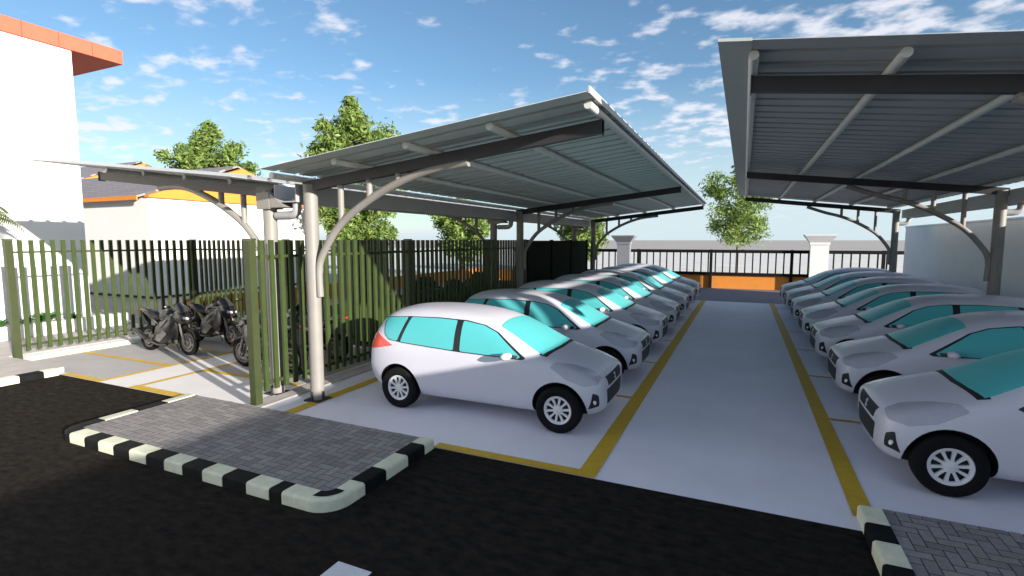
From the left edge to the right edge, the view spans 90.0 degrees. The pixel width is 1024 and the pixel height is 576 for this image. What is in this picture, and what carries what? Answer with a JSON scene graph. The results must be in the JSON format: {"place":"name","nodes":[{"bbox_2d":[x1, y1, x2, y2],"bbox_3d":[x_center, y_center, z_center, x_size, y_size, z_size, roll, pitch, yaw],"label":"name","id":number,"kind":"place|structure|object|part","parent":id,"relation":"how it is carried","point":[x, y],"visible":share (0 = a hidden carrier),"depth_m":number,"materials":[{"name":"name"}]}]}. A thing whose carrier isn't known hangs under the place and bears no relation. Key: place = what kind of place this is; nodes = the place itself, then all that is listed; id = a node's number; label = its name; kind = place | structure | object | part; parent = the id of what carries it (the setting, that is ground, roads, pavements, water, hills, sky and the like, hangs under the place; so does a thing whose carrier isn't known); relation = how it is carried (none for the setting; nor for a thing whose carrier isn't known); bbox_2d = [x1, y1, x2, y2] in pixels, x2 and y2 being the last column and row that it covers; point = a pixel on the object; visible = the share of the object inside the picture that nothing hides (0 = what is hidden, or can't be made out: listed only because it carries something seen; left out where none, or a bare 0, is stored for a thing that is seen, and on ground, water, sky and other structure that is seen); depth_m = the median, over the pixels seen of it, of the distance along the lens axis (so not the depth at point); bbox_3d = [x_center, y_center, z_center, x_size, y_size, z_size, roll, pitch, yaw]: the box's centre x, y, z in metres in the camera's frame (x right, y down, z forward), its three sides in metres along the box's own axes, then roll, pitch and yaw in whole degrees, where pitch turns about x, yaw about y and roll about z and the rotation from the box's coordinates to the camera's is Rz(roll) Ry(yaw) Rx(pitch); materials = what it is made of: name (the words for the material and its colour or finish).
{"place":"outdoors","nodes":[
{"label":"outdoors","id":0,"kind":"place"},
{"bbox_2d":[80,161,151,178],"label":"house","id":1,"kind":"structure","parent":0,"point":[88,172],"depth_m":39.57,"materials":[{"name":"white paint"}]},
{"bbox_2d":[35,332,245,378],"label":"motorcycle bay floor","id":2,"kind":"structure","parent":0,"point":[95,366],"depth_m":11.90,"materials":[{"name":"grey concrete"}]},
{"bbox_2d":[132,303,200,354],"bbox_3d":[-8.360,0.960,12.497,2.111,1.248,0.810,2,4,24],"label":"motorcycle","id":3,"kind":"object","parent":2,"relation":"on","point":[173,326],"visible":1,"depth_m":12.24,"materials":[{"name":"metal"}]},
{"bbox_2d":[187,298,241,345],"bbox_3d":[-7.893,0.859,13.576,2.111,1.248,0.810,3,4,25],"label":"motorcycle","id":4,"kind":"object","parent":2,"relation":"on","point":[218,320],"visible":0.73,"depth_m":13.29,"materials":[{"name":"metal"}]},
{"bbox_2d":[59,345,370,403],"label":"pavement","id":5,"kind":"structure","parent":0,"point":[232,388],"depth_m":9.98,"materials":[{"name":"concrete"}]},
{"bbox_2d":[33,342,345,396],"bbox_3d":[-6.953,1.637,11.882,7.080,0.001,4.430,2,6,24],"label":"motorcycle bay marking","id":6,"kind":"object","parent":5,"relation":"on","point":[155,390],"visible":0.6,"depth_m":10.55,"materials":[{"name":"yellow paint"}]},
{"bbox_2d":[196,239,400,341],"bbox_3d":[-6.029,0.066,13.889,7.560,2.775,0.148,2,6,24],"label":"slat fence","id":7,"kind":"object","parent":5,"relation":"on","point":[219,249],"visible":0.29,"depth_m":13.87,"materials":[{"name":"metal"}]},
{"bbox_2d":[0,270,462,377],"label":"pavement","id":8,"kind":"structure","parent":0,"point":[10,365],"depth_m":13.63,"materials":[{"name":"concrete"}]},
{"bbox_2d":[0,312,128,341],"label":"planter","id":9,"kind":"object","parent":8,"relation":"on","point":[5,335],"visible":0.53,"depth_m":14.58,"materials":[{"name":"white paint"}]},
{"bbox_2d":[0,318,8,326],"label":"planter shrub","id":10,"kind":"object","parent":9,"relation":"in","point":[3,322],"visible":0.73,"depth_m":13.49,"materials":[{"name":"green plant"}]},
{"bbox_2d":[0,206,28,234],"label":"palm","id":11,"kind":"object","parent":9,"relation":"in","point":[2,218],"visible":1,"depth_m":12.81,"materials":[{"name":"green plant"}]},
{"bbox_2d":[20,317,34,323],"bbox_3d":[-13.287,0.895,13.995,0.496,0.185,0.494,-1,5,-10],"label":"planter shrub","id":12,"kind":"object","parent":9,"relation":"in","point":[30,320],"visible":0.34,"depth_m":14.04,"materials":[{"name":"green plant"}]},
{"bbox_2d":[30,311,64,321],"bbox_3d":[-13.078,0.798,14.384,0.889,0.306,0.935,2,6,24],"label":"planter shrub","id":13,"kind":"object","parent":9,"relation":"in","point":[43,317],"visible":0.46,"depth_m":14.33,"materials":[{"name":"green plant"}]},
{"bbox_2d":[210,346,370,384],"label":"motorcycle bay floor","id":14,"kind":"structure","parent":0,"point":[236,368],"depth_m":10.98,"materials":[{"name":"grey concrete"}]},
{"bbox_2d":[231,312,308,372],"bbox_3d":[-5.170,1.117,10.820,2.111,1.248,0.810,2,8,24],"label":"motorcycle","id":15,"kind":"object","parent":14,"relation":"on","point":[239,344],"visible":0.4,"depth_m":10.73,"materials":[{"name":"metal"}]},
{"bbox_2d":[287,303,353,359],"bbox_3d":[-4.682,1.012,11.944,2.111,1.248,0.810,2,8,22],"label":"motorcycle","id":16,"kind":"object","parent":14,"relation":"on","point":[306,327],"visible":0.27,"depth_m":11.72,"materials":[{"name":"metal"}]},
{"bbox_2d":[230,280,512,346],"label":"lawn","id":17,"kind":"structure","parent":0,"point":[331,315],"depth_m":19.42,"materials":[{"name":"green plant"}]},
{"bbox_2d":[401,276,447,306],"bbox_3d":[-2.564,0.474,15.091,1.643,1.744,1.593,5,7,43],"label":"garden shrub","id":18,"kind":"object","parent":17,"relation":"on","point":[426,291],"visible":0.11,"depth_m":14.88,"materials":[{"name":"green plant"}]},
{"bbox_2d":[443,278,469,302],"bbox_3d":[-1.891,0.427,16.658,1.628,1.566,1.586,-5,7,-43],"label":"garden shrub","id":19,"kind":"object","parent":17,"relation":"on","point":[455,292],"visible":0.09,"depth_m":16.42,"materials":[{"name":"green plant"}]},
{"bbox_2d":[458,271,482,293],"bbox_3d":[-1.186,0.225,18.179,1.665,1.693,1.698,2,6,24],"label":"garden shrub","id":20,"kind":"object","parent":17,"relation":"on","point":[472,283],"visible":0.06,"depth_m":17.89,"materials":[{"name":"green plant"}]},
{"bbox_2d":[0,374,879,575],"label":"road","id":21,"kind":"structure","parent":0,"point":[68,508],"depth_m":4.97,"materials":[{"name":"black asphalt"}]},
{"bbox_2d":[0,368,58,386],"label":"pavement kerb","id":22,"kind":"structure","parent":21,"relation":"on","point":[24,377],"depth_m":10.03,"materials":[{"name":"white paint"}]},
{"bbox_2d":[64,393,433,512],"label":"island kerb","id":23,"kind":"structure","parent":21,"relation":"on","point":[302,497],"depth_m":5.95,"materials":[{"name":"white paint"}]},
{"bbox_2d":[313,488,344,495],"bbox_3d":[-1.907,2.128,5.328,0.318,0.001,0.151,-2,6,-19],"label":"kerb paint patch","id":24,"kind":"object","parent":23,"relation":"on","point":[329,492],"visible":1,"depth_m":5.33,"materials":[{"name":"black paint"}]},
{"bbox_2d":[320,561,371,575],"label":"road marking","id":25,"kind":"object","parent":21,"relation":"on","point":[338,568],"visible":1,"depth_m":4.26,"materials":[{"name":"white paint"}]},
{"bbox_2d":[857,505,915,575],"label":"pavement kerb","id":26,"kind":"structure","parent":21,"relation":"on","point":[888,553],"depth_m":4.46,"materials":[{"name":"white paint"}]},
{"bbox_2d":[0,0,1023,239],"label":"sky","id":27,"kind":"structure","parent":0,"point":[262,71],"materials":[{"name":"blue"}]},
{"bbox_2d":[322,240,904,250],"bbox_3d":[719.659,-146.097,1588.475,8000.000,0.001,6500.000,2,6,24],"label":"terrain","id":28,"kind":"structure","parent":0,"point":[856,245],"depth_m":262.76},
{"bbox_2d":[328,248,903,273],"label":"ground","id":29,"kind":"structure","parent":0,"point":[837,262],"depth_m":66.50,"materials":[{"name":"white concrete"}]},
{"bbox_2d":[0,14,122,324],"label":"white building","id":30,"kind":"structure","parent":29,"relation":"on","point":[40,67],"depth_m":14.40,"materials":[{"name":"paint"}]},
{"bbox_2d":[23,336,153,360],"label":"fence kerb","id":31,"kind":"structure","parent":29,"relation":"on","point":[74,349],"depth_m":12.63,"materials":[{"name":"white paint"}]},
{"bbox_2d":[1,239,200,358],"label":"slat fence","id":32,"kind":"object","parent":31,"relation":"on","point":[17,345],"visible":0.84,"depth_m":12.93,"materials":[{"name":"green paint"}]},
{"bbox_2d":[81,166,305,298],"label":"house","id":33,"kind":"structure","parent":29,"relation":"on","point":[113,211],"depth_m":24.18,"materials":[{"name":"white paint"}]},
{"bbox_2d":[153,119,263,175],"bbox_3d":[-23.749,-7.059,40.322,7.413,12.233,6.890,2,6,24],"label":"broadleaf tree","id":34,"kind":"object","parent":29,"relation":"on","point":[202,144],"visible":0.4,"depth_m":39.14,"materials":[{"name":"green plant"}]},
{"bbox_2d":[246,363,372,407],"bbox_3d":[-0.381,1.175,17.031,0.350,0.080,19.000,2,6,24],"label":"fence footing","id":35,"kind":"object","parent":29,"relation":"on","point":[280,397],"depth_m":9.48,"materials":[{"name":"concrete"}]},
{"bbox_2d":[242,238,526,405],"bbox_3d":[-1.897,0.097,13.566,0.148,2.775,11.554,2,6,24],"label":"slat fence","id":36,"kind":"object","parent":35,"relation":"on","point":[486,251],"visible":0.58,"depth_m":10.51,"materials":[{"name":"green paint"}]},
{"bbox_2d":[527,240,587,282],"bbox_3d":[2.164,-0.736,22.530,0.120,2.760,7.960,2,6,24],"label":"solid fence","id":37,"kind":"object","parent":35,"relation":"on","point":[550,260],"visible":0.51,"depth_m":21.69,"materials":[{"name":"black metal"}]},
{"bbox_2d":[182,268,472,316],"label":"orange wall","id":38,"kind":"structure","parent":29,"relation":"on","point":[330,288],"depth_m":21.81,"materials":[{"name":"paint"}]},
{"bbox_2d":[294,95,405,255],"bbox_3d":[-9.416,-5.776,30.828,6.963,11.449,6.558,2,6,24],"label":"broadleaf tree","id":39,"kind":"object","parent":29,"relation":"on","point":[350,127],"visible":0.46,"depth_m":29.94,"materials":[{"name":"green plant"}]},
{"bbox_2d":[428,197,489,268],"bbox_3d":[-3.826,-3.977,38.843,5.162,6.372,5.012,1,5,7],"label":"broadleaf tree","id":40,"kind":"object","parent":29,"relation":"on","point":[451,229],"visible":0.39,"depth_m":37.81,"materials":[{"name":"green plant"}]},
{"bbox_2d":[553,213,609,261],"bbox_3d":[4.982,-3.719,39.899,4.886,5.662,4.674,2,6,24],"label":"broadleaf tree","id":41,"kind":"object","parent":29,"relation":"on","point":[567,232],"visible":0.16,"depth_m":39.27,"materials":[{"name":"green plant"}]},
{"bbox_2d":[482,269,807,289],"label":"orange wall","id":42,"kind":"structure","parent":29,"relation":"on","point":[751,282],"depth_m":28.88,"materials":[{"name":"paint"}]},
{"bbox_2d":[588,249,903,287],"bbox_3d":[12.042,-1.083,29.151,26.000,2.215,0.110,2,6,24],"label":"railing","id":43,"kind":"object","parent":42,"relation":"on","point":[710,273],"visible":0.42,"depth_m":28.73,"materials":[{"name":"black metal"}]},
{"bbox_2d":[697,165,777,272],"bbox_3d":[15.927,-4.799,36.498,5.358,8.445,6.104,2,6,24],"label":"broadleaf tree","id":44,"kind":"object","parent":29,"relation":"on","point":[737,220],"visible":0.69,"depth_m":35.57,"materials":[{"name":"green plant"}]},
{"bbox_2d":[903,216,1023,297],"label":"boundary wall","id":45,"kind":"structure","parent":29,"relation":"on","point":[948,253],"depth_m":16.95,"materials":[{"name":"white paint"}]},
{"bbox_2d":[611,235,636,264],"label":"gate pillar","id":46,"kind":"structure","parent":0,"point":[623,242],"depth_m":30.86,"materials":[{"name":"grey paint"}]},
{"bbox_2d":[264,300,1023,534],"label":"parking floor","id":47,"kind":"structure","parent":0,"point":[723,414],"depth_m":7.42,"materials":[{"name":"paint"}]},
{"bbox_2d":[21,85,706,402],"bbox_3d":[-0.632,-1.064,16.896,11.890,4.456,19.182,2,6,24],"label":"double carport","id":48,"kind":"object","parent":47,"relation":"on","point":[591,153],"visible":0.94,"depth_m":9.04,"materials":[{"name":"grey metal"}]},
{"bbox_2d":[371,302,621,432],"bbox_3d":[-0.289,1.124,8.534,4.055,1.663,1.990,2,6,24],"label":"parked car","id":49,"kind":"object","parent":47,"relation":"on","point":[557,382],"visible":1,"depth_m":7.85,"materials":[{"name":"white paint"}]},
{"bbox_3d":[-1.954,0.658,8.496,0.471,0.376,0.219,4,6,34],"label":"side window","id":50,"kind":"part","parent":49,"relation":"part of","materials":[{"name":"teal glass"}]},
{"bbox_3d":[-1.328,0.708,8.178,0.992,0.451,0.209,2,6,24],"label":"side window","id":51,"kind":"part","parent":49,"relation":"part of","materials":[{"name":"teal glass"}]},
{"bbox_3d":[-0.319,0.773,7.726,1.017,0.469,0.208,2,6,24],"label":"side window","id":52,"kind":"part","parent":49,"relation":"part of","materials":[{"name":"teal glass"}]},
{"bbox_2d":[465,289,649,374],"bbox_3d":[0.850,0.888,11.047,4.055,1.663,1.990,2,6,24],"label":"parked car","id":53,"kind":"object","parent":47,"relation":"on","point":[626,345],"visible":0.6,"depth_m":10.24,"materials":[{"name":"white paint"}]},
{"bbox_3d":[-0.815,0.422,11.010,0.471,0.376,0.219,4,6,34],"label":"side window","id":54,"kind":"part","parent":53,"relation":"part of","materials":[{"name":"teal glass"}]},
{"bbox_3d":[-0.189,0.473,10.692,0.992,0.451,0.209,2,6,24],"label":"side window","id":55,"kind":"part","parent":53,"relation":"part of","materials":[{"name":"teal glass"}]},
{"bbox_3d":[0.820,0.537,10.240,1.017,0.469,0.208,2,6,24],"label":"side window","id":56,"kind":"part","parent":53,"relation":"part of","materials":[{"name":"teal glass"}]},
{"bbox_2d":[284,300,870,515],"bbox_3d":[5.486,1.408,14.323,11.620,0.001,19.130,2,6,24],"label":"bay marking","id":57,"kind":"object","parent":47,"relation":"on","point":[855,495],"visible":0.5,"depth_m":7.43,"materials":[{"name":"yellow paint"}]},
{"bbox_2d":[518,280,667,343],"bbox_3d":[1.989,0.653,13.561,4.055,1.663,1.990,2,6,24],"label":"parked car","id":58,"kind":"object","parent":47,"relation":"on","point":[653,323],"visible":0.44,"depth_m":12.76,"materials":[{"name":"white paint"}]},
{"bbox_3d":[0.950,0.237,13.206,0.992,0.451,0.209,2,6,24],"label":"side window","id":59,"kind":"part","parent":58,"relation":"part of","materials":[{"name":"teal glass"}]},
{"bbox_3d":[1.959,0.301,12.754,1.017,0.469,0.208,2,6,24],"label":"side window","id":60,"kind":"part","parent":58,"relation":"part of","materials":[{"name":"teal glass"}]},
{"bbox_2d":[554,274,679,325],"bbox_3d":[3.128,0.417,16.075,4.055,1.663,1.990,2,6,24],"label":"parked car","id":61,"kind":"object","parent":47,"relation":"on","point":[637,294],"visible":0.38,"depth_m":15.28,"materials":[{"name":"white paint"}]},
{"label":"side window","id":62,"kind":"part","parent":61,"relation":"part of","materials":[{"name":"teal glass"}]},
{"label":"side window","id":63,"kind":"part","parent":61,"relation":"part of","materials":[{"name":"teal glass"}]},
{"bbox_2d":[581,269,688,312],"bbox_3d":[4.267,0.181,18.589,4.055,1.663,1.990,2,6,24],"label":"parked car","id":64,"kind":"object","parent":47,"relation":"on","point":[657,288],"visible":0.36,"depth_m":17.79,"materials":[{"name":"white paint"}]},
{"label":"side window","id":65,"kind":"part","parent":64,"relation":"part of","materials":[{"name":"teal glass"}]},
{"bbox_2d":[602,266,695,303],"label":"parked car","id":66,"kind":"object","parent":47,"relation":"on","point":[688,290],"visible":0.36,"depth_m":20.31,"materials":[{"name":"white paint"}]},
{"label":"side window","id":67,"kind":"part","parent":66,"relation":"part of","materials":[{"name":"teal glass"}]},
{"bbox_2d":[617,263,700,296],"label":"parked car","id":68,"kind":"object","parent":47,"relation":"on","point":[696,285],"visible":0.31,"depth_m":22.84,"materials":[{"name":"white paint"}]},
{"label":"side window","id":69,"kind":"part","parent":68,"relation":"part of","materials":[{"name":"teal glass"}]},
{"bbox_2d":[780,267,890,299],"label":"parked car","id":70,"kind":"object","parent":47,"relation":"on","point":[814,279],"visible":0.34,"depth_m":20.38,"materials":[{"name":"white paint"}]},
{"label":"side window","id":71,"kind":"part","parent":70,"relation":"part of","materials":[{"name":"teal glass"}]},
{"bbox_2d":[784,271,913,308],"bbox_3d":[11.977,0.222,18.151,4.055,1.663,1.990,2,6,24],"label":"parked car","id":72,"kind":"object","parent":47,"relation":"on","point":[823,285],"visible":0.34,"depth_m":17.85,"materials":[{"name":"white paint"}]},
{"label":"side window","id":73,"kind":"part","parent":72,"relation":"part of","materials":[{"name":"teal glass"}]},
{"bbox_2d":[790,276,943,319],"bbox_3d":[10.838,0.458,15.637,4.055,1.663,1.990,2,6,24],"label":"parked car","id":74,"kind":"object","parent":47,"relation":"on","point":[835,293],"visible":0.35,"depth_m":15.32,"materials":[{"name":"white paint"}]},
{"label":"side window","id":75,"kind":"part","parent":74,"relation":"part of","materials":[{"name":"teal glass"}]},
{"bbox_2d":[718,30,1023,294],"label":"single carport","id":76,"kind":"object","parent":47,"relation":"on","point":[889,121],"visible":0.94,"depth_m":7.58,"materials":[{"name":"grey metal"}]},
{"bbox_2d":[798,283,985,334],"bbox_3d":[9.699,0.694,13.124,4.055,1.663,1.990,2,6,24],"label":"parked car","id":77,"kind":"object","parent":47,"relation":"on","point":[858,302],"visible":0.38,"depth_m":12.78,"materials":[{"name":"white paint"}]},
{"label":"side window","id":78,"kind":"part","parent":77,"relation":"part of","materials":[{"name":"teal glass"}]},
{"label":"side window","id":79,"kind":"part","parent":77,"relation":"part of","materials":[{"name":"teal glass"}]},
{"bbox_2d":[810,294,1023,357],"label":"parked car","id":80,"kind":"object","parent":47,"relation":"on","point":[879,320],"visible":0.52,"depth_m":10.26,"materials":[{"name":"white paint"}]},
{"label":"side window","id":81,"kind":"part","parent":80,"relation":"part of","materials":[{"name":"teal glass"}]},
{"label":"side window","id":82,"kind":"part","parent":80,"relation":"part of","materials":[{"name":"teal glass"}]},
{"bbox_2d":[828,310,1023,394],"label":"parked car","id":83,"kind":"object","parent":47,"relation":"on","point":[936,344],"visible":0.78,"depth_m":7.88,"materials":[{"name":"white paint"}]},
{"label":"side window","id":84,"kind":"part","parent":83,"relation":"part of","materials":[{"name":"teal glass"}]},
{"bbox_2d":[858,348,1023,496],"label":"parked car","id":85,"kind":"object","parent":47,"relation":"on","point":[956,431],"visible":1,"depth_m":5.53,"materials":[{"name":"white paint"}]},
{"bbox_2d":[695,287,784,303],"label":"end floor","id":86,"kind":"structure","parent":0,"point":[742,295],"depth_m":25.45,"materials":[{"name":"grey concrete"}]},
{"bbox_2d":[803,234,837,277],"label":"gate pillar","id":87,"kind":"structure","parent":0,"point":[819,254],"depth_m":26.70,"materials":[{"name":"white paint"}]},
{"bbox_2d":[882,509,1023,575],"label":"pavement paving","id":88,"kind":"structure","parent":0,"point":[934,547],"depth_m":4.40,"materials":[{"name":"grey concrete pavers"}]},
{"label":"island base","id":89,"kind":"structure","parent":0,"visible":0},
{"bbox_2d":[83,395,419,490],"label":"island paving","id":90,"kind":"structure","parent":89,"relation":"on","point":[318,453],"depth_m":6.82,"materials":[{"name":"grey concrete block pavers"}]}
]}

